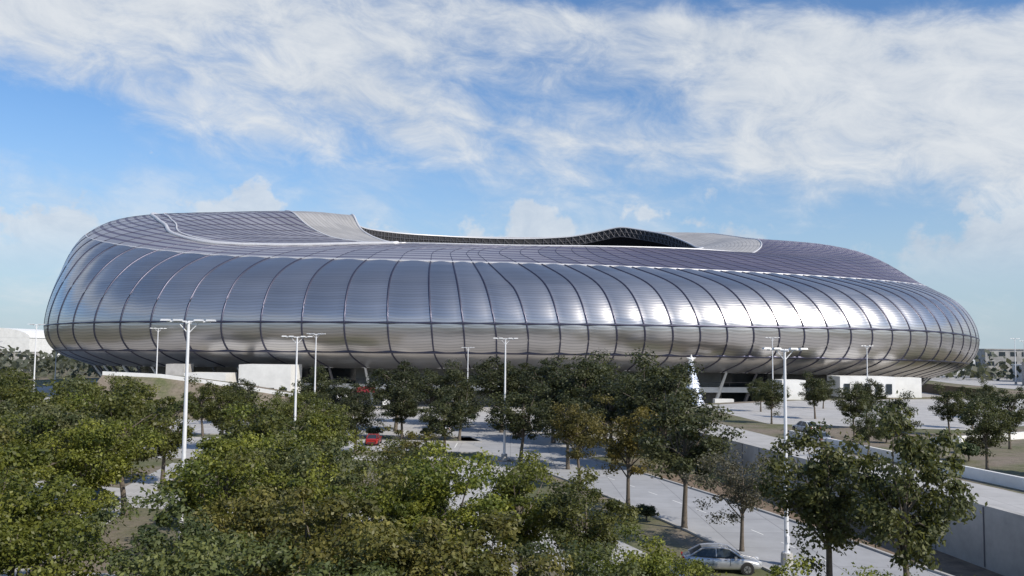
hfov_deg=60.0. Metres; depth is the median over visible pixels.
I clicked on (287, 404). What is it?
oak tree
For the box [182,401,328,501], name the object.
oak tree
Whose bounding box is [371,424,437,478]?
autumn tree
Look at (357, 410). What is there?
oak tree
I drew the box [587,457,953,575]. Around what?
kerb
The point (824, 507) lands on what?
oak tree
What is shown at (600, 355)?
oak tree
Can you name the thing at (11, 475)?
oak tree
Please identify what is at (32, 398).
oak tree
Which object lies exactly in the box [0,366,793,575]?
ground
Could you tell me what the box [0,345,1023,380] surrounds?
distant trees
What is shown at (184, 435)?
street lamp
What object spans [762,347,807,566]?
street lamp
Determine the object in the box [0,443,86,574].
oak tree
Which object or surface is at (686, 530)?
kerb
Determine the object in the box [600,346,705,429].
oak tree
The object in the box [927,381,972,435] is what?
oak tree
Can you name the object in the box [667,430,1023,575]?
retaining wall
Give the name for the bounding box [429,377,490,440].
oak tree
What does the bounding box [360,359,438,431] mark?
oak tree
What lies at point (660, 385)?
oak tree
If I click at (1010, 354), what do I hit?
office building
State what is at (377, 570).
oak tree
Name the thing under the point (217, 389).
oak tree
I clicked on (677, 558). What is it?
oak tree
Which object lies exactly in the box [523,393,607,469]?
oak tree
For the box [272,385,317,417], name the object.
oak tree
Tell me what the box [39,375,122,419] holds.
oak tree
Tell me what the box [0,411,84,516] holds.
oak tree
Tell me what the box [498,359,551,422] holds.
oak tree
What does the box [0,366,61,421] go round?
oak tree
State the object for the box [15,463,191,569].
path
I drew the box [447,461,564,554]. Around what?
path
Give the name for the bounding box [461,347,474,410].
street lamp
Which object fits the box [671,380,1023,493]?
terrace ground
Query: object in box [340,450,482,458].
kerb
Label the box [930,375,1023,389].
terrace pavement
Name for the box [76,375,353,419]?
grass bank
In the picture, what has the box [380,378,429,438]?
oak tree
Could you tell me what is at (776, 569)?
tree
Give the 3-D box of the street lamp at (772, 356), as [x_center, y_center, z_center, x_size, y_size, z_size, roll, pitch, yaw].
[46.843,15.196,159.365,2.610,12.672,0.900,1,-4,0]
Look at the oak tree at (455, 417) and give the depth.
107.66 m
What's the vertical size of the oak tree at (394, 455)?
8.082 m
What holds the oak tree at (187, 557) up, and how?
on the ground at (680, 540)
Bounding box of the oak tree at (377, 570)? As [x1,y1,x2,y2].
[295,556,400,575]
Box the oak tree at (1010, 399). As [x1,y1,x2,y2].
[983,386,1023,448]
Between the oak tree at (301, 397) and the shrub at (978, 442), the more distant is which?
the oak tree at (301, 397)
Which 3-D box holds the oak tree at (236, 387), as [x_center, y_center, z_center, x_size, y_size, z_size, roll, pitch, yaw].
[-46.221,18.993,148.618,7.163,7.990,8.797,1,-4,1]
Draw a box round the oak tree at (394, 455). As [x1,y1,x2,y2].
[349,436,465,521]
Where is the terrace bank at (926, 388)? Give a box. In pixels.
[922,384,984,395]
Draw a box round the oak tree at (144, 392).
[104,371,161,423]
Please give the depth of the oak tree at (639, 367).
115.52 m
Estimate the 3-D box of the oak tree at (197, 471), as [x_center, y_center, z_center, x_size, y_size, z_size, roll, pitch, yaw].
[-13.704,11.465,42.101,6.649,9.010,7.005,3,-5,-32]
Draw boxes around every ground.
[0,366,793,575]
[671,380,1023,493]
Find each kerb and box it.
[129,433,218,437]
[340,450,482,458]
[346,435,481,441]
[507,457,784,575]
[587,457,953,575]
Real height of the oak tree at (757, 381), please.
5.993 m
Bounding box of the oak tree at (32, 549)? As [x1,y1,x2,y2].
[0,466,127,575]
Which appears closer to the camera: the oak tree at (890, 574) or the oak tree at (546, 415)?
the oak tree at (890, 574)
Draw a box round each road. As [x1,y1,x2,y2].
[29,481,688,575]
[436,426,941,575]
[474,548,517,575]
[693,422,1023,513]
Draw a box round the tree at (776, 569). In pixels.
[766,554,888,575]
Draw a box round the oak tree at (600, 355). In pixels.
[571,350,636,438]
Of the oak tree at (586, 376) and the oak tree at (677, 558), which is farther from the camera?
the oak tree at (586, 376)
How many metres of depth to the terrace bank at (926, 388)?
282.94 m
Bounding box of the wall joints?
[742,445,984,566]
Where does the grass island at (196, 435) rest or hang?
on the plaza pavement at (414, 424)
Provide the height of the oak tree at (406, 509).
8.392 m
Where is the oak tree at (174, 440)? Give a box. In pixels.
[128,391,204,482]
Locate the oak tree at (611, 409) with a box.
[576,371,640,445]
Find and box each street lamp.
[30,324,45,389]
[151,328,166,373]
[160,319,215,538]
[282,336,312,429]
[307,333,325,411]
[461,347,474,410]
[493,338,517,460]
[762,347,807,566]
[765,337,779,405]
[864,346,871,411]
[1010,338,1019,383]
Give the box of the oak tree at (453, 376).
[434,358,477,425]
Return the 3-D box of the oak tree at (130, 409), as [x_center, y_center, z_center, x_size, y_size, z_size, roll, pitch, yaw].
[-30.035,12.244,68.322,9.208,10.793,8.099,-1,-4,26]
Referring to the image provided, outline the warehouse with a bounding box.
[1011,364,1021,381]
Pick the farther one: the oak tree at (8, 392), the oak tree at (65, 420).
the oak tree at (8, 392)
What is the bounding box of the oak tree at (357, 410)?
[323,394,392,453]
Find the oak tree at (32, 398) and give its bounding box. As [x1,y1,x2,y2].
[0,376,96,502]
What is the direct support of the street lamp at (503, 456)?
on the ground at (680, 540)
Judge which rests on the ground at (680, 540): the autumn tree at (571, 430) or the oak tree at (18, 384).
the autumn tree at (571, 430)
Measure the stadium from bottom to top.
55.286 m
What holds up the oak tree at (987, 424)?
on the terrace ground at (1005, 459)
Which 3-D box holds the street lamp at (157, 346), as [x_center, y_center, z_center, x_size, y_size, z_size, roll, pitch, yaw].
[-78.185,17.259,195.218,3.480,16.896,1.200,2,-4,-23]
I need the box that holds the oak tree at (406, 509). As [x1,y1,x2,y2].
[270,459,459,572]
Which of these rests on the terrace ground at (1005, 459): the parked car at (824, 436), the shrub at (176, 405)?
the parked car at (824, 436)
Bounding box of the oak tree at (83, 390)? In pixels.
[66,377,102,407]
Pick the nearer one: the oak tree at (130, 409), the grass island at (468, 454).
the oak tree at (130, 409)
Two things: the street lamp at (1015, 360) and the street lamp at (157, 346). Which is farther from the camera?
the street lamp at (1015, 360)
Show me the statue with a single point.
(694, 384)
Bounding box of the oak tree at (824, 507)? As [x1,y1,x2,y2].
[747,418,925,575]
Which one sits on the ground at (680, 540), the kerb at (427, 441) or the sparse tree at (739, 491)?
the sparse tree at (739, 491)
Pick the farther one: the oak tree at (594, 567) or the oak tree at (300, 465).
the oak tree at (300, 465)
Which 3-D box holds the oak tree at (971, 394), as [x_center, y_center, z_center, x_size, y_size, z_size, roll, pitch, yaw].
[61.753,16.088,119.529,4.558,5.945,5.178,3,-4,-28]
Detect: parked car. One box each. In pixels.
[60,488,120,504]
[365,433,381,445]
[681,543,761,574]
[792,421,820,432]
[801,431,832,443]
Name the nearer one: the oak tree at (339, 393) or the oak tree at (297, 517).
the oak tree at (297, 517)
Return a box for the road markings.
[545,457,861,575]
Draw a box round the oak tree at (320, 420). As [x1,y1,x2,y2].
[270,411,373,495]
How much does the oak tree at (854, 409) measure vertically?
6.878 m
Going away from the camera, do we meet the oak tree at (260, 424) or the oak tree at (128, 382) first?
the oak tree at (260, 424)
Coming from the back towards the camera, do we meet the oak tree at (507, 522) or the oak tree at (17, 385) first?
the oak tree at (17, 385)
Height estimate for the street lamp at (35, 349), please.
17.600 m
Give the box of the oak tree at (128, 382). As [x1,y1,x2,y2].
[100,376,151,402]
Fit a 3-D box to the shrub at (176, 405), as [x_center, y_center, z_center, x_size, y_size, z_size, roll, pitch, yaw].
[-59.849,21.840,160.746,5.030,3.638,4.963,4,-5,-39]
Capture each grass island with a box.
[192,434,220,436]
[348,436,476,440]
[348,451,481,456]
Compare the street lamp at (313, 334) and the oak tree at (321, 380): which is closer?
the street lamp at (313, 334)
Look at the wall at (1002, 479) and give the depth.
70.64 m
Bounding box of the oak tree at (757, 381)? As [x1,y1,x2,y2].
[746,377,776,411]
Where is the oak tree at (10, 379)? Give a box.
[0,366,36,389]
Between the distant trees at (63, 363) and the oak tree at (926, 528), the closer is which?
the oak tree at (926, 528)
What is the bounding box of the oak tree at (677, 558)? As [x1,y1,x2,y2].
[599,521,726,575]
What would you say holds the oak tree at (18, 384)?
on the plaza pavement at (414, 424)
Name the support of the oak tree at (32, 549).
on the ground at (680, 540)
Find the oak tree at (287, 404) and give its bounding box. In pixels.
[272,392,322,432]
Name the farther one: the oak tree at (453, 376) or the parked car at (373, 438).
the oak tree at (453, 376)
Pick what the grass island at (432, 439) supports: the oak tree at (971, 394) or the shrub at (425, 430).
the shrub at (425, 430)
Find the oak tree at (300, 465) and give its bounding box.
[234,431,366,574]
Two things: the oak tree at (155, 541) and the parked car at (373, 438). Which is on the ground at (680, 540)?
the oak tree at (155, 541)
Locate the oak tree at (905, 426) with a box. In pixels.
[868,389,922,439]
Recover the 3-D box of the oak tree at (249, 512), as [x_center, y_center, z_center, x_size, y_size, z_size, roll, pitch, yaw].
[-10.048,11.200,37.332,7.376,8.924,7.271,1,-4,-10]
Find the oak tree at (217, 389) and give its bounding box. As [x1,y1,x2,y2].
[178,374,228,436]
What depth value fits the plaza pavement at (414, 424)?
136.99 m
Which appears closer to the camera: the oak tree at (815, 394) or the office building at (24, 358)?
the oak tree at (815, 394)
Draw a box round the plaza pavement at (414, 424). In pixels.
[31,381,940,460]
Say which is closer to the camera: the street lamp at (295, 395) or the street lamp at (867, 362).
the street lamp at (295, 395)
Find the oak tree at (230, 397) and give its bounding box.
[197,380,248,433]
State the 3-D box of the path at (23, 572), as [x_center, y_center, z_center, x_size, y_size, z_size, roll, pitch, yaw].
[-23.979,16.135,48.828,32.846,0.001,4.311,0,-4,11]
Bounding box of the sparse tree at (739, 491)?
[677,446,793,551]
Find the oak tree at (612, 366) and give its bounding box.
[603,359,648,433]
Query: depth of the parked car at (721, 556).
52.10 m
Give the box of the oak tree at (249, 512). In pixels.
[170,446,360,575]
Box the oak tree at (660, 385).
[602,358,716,471]
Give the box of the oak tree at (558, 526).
[536,465,642,567]
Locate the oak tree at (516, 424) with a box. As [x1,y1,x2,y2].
[477,379,551,461]
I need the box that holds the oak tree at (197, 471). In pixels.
[153,432,298,548]
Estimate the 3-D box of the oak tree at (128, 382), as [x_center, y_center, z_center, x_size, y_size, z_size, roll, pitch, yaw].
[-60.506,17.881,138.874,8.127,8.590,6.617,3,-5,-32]
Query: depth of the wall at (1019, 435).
104.67 m
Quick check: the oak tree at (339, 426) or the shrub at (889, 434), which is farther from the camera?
the shrub at (889, 434)
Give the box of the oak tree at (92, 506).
[21,462,118,572]
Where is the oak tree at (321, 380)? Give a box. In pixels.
[292,365,334,405]
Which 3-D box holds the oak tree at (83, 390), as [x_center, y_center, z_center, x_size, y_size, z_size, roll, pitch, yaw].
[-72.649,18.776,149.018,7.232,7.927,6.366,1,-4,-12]
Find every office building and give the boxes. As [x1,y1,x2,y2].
[0,351,39,370]
[977,349,1023,377]
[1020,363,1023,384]
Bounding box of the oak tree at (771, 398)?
[746,379,792,423]
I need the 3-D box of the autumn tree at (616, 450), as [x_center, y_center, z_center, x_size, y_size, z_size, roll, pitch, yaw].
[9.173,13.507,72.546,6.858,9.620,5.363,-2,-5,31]
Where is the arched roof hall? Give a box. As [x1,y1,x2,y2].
[0,328,59,357]
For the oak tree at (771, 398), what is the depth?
123.79 m
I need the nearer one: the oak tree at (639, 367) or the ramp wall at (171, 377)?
the oak tree at (639, 367)
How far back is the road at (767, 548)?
70.85 m
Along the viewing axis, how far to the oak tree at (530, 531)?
45.83 m
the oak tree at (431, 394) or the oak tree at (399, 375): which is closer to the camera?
the oak tree at (399, 375)
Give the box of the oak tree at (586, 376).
[544,353,620,411]
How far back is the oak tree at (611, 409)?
110.41 m
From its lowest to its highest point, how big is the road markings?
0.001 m
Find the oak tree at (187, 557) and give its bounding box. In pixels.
[96,482,335,575]
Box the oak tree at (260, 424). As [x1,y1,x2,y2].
[212,394,317,533]
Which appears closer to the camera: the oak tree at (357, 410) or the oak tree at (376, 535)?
the oak tree at (376, 535)
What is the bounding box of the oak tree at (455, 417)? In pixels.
[414,397,478,455]
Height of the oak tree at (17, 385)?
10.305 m
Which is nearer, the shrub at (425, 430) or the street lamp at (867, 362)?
the shrub at (425, 430)
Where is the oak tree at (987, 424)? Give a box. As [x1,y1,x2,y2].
[955,395,1018,469]
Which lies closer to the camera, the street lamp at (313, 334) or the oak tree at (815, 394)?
the oak tree at (815, 394)
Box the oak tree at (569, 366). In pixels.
[523,353,581,424]
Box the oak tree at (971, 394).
[954,385,988,428]
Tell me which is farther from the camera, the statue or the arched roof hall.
the arched roof hall
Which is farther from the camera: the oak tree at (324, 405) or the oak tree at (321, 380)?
the oak tree at (321, 380)
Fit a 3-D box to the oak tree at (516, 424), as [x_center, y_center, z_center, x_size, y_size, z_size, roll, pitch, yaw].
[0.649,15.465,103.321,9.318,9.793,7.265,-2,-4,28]
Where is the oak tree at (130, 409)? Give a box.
[74,376,180,515]
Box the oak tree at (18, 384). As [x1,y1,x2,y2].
[0,376,34,412]
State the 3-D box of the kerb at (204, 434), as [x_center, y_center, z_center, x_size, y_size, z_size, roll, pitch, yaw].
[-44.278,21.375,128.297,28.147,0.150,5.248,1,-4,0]
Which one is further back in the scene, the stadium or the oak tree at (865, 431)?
the stadium
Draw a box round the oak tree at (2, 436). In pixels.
[0,423,33,489]
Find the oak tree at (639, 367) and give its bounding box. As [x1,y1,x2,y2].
[612,355,698,405]
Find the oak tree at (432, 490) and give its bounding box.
[375,438,521,573]
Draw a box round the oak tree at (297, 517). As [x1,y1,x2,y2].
[220,484,416,575]
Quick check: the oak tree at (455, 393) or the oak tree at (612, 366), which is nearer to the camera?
the oak tree at (455, 393)
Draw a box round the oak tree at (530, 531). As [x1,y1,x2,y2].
[458,450,571,574]
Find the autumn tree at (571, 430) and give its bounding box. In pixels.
[548,393,605,487]
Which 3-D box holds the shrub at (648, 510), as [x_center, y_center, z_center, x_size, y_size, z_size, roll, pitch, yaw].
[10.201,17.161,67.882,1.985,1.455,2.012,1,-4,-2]
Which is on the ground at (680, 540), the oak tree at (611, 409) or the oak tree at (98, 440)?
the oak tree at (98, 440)
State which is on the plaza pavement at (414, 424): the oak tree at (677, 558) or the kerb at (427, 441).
the kerb at (427, 441)
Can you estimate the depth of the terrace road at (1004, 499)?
67.18 m
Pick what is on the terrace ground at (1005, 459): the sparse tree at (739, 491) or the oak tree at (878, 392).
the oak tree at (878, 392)
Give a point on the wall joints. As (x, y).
(935, 545)
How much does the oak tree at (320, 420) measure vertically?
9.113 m
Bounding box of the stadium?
[43,210,979,404]
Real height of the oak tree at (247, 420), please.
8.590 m
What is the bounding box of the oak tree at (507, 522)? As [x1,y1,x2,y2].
[372,508,583,575]
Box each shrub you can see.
[168,400,189,411]
[365,426,383,433]
[419,427,429,436]
[634,504,659,520]
[874,427,895,442]
[953,441,980,460]
[961,435,998,448]
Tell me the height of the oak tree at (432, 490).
8.991 m
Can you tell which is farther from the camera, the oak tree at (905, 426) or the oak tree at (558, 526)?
the oak tree at (905, 426)
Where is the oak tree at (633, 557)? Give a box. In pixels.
[565,535,709,575]
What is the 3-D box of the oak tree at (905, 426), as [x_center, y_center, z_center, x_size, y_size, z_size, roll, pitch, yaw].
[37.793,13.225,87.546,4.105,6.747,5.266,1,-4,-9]
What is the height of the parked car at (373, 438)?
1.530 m
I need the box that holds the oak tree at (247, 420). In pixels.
[212,393,296,433]
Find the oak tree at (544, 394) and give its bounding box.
[517,364,587,442]
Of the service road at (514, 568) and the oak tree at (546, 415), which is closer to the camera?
the service road at (514, 568)
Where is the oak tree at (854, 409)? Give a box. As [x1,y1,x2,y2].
[831,381,874,438]
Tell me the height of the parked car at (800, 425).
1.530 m
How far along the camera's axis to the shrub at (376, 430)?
128.41 m
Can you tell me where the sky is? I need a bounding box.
[0,0,1023,348]
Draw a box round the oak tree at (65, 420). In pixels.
[0,374,127,503]
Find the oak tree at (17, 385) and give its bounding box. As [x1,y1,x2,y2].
[0,379,32,411]
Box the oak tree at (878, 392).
[840,377,887,418]
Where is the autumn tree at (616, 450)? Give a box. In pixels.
[581,393,659,507]
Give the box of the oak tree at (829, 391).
[809,377,835,408]
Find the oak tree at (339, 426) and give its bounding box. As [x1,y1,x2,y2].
[277,405,355,469]
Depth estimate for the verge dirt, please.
58.30 m
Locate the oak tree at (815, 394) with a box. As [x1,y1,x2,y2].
[798,369,834,418]
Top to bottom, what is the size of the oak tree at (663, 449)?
10.475 m
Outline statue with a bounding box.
[686,355,704,404]
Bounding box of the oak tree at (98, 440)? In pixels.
[32,390,166,546]
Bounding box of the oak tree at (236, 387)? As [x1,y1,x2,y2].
[219,378,259,414]
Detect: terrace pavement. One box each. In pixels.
[698,399,1023,429]
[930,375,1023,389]
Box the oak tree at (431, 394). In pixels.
[405,368,455,422]
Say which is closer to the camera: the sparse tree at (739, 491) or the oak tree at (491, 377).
the sparse tree at (739, 491)
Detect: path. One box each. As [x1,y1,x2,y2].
[0,570,132,575]
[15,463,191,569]
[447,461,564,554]
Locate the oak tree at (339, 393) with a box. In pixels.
[313,376,371,428]
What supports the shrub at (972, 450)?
on the terrace ground at (1005, 459)
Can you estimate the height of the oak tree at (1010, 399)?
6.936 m
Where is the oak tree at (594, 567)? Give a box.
[512,535,648,575]
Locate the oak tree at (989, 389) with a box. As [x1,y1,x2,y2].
[975,378,1005,402]
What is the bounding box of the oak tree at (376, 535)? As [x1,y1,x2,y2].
[256,461,506,575]
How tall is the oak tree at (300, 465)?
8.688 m
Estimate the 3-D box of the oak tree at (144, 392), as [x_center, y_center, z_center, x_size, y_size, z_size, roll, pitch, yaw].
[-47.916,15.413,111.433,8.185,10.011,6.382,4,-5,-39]
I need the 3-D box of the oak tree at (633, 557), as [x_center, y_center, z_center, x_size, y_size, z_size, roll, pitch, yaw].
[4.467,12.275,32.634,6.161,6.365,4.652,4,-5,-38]
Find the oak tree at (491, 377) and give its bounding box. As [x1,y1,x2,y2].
[468,355,533,432]
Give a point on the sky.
(891, 132)
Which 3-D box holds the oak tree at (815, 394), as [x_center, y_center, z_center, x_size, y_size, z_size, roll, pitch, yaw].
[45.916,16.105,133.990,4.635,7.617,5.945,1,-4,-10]
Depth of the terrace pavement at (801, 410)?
145.40 m
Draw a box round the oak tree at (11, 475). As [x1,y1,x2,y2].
[0,469,17,483]
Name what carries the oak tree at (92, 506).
on the ground at (680, 540)
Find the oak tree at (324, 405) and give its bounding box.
[300,397,352,437]
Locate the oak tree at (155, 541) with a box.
[59,495,260,575]
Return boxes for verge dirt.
[658,474,1002,575]
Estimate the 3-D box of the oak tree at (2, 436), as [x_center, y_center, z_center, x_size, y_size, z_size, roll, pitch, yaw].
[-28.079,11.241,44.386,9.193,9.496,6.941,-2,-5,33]
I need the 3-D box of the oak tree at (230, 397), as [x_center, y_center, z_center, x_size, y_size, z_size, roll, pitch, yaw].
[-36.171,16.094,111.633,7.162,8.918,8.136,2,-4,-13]
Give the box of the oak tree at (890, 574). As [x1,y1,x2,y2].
[874,569,982,575]
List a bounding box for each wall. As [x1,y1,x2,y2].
[102,371,330,403]
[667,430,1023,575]
[789,430,1023,489]
[929,432,1023,444]
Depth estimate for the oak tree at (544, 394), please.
123.61 m
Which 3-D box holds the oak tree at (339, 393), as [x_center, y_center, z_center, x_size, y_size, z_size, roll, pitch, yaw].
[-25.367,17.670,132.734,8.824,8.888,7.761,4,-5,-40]
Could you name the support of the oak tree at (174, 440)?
on the ground at (680, 540)
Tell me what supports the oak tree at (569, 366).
on the plaza pavement at (414, 424)
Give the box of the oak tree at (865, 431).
[849,409,890,454]
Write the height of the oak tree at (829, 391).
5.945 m
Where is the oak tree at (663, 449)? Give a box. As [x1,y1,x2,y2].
[632,388,746,529]
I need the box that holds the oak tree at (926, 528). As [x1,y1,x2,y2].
[826,390,987,575]
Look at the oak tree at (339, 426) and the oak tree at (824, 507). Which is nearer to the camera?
the oak tree at (824, 507)

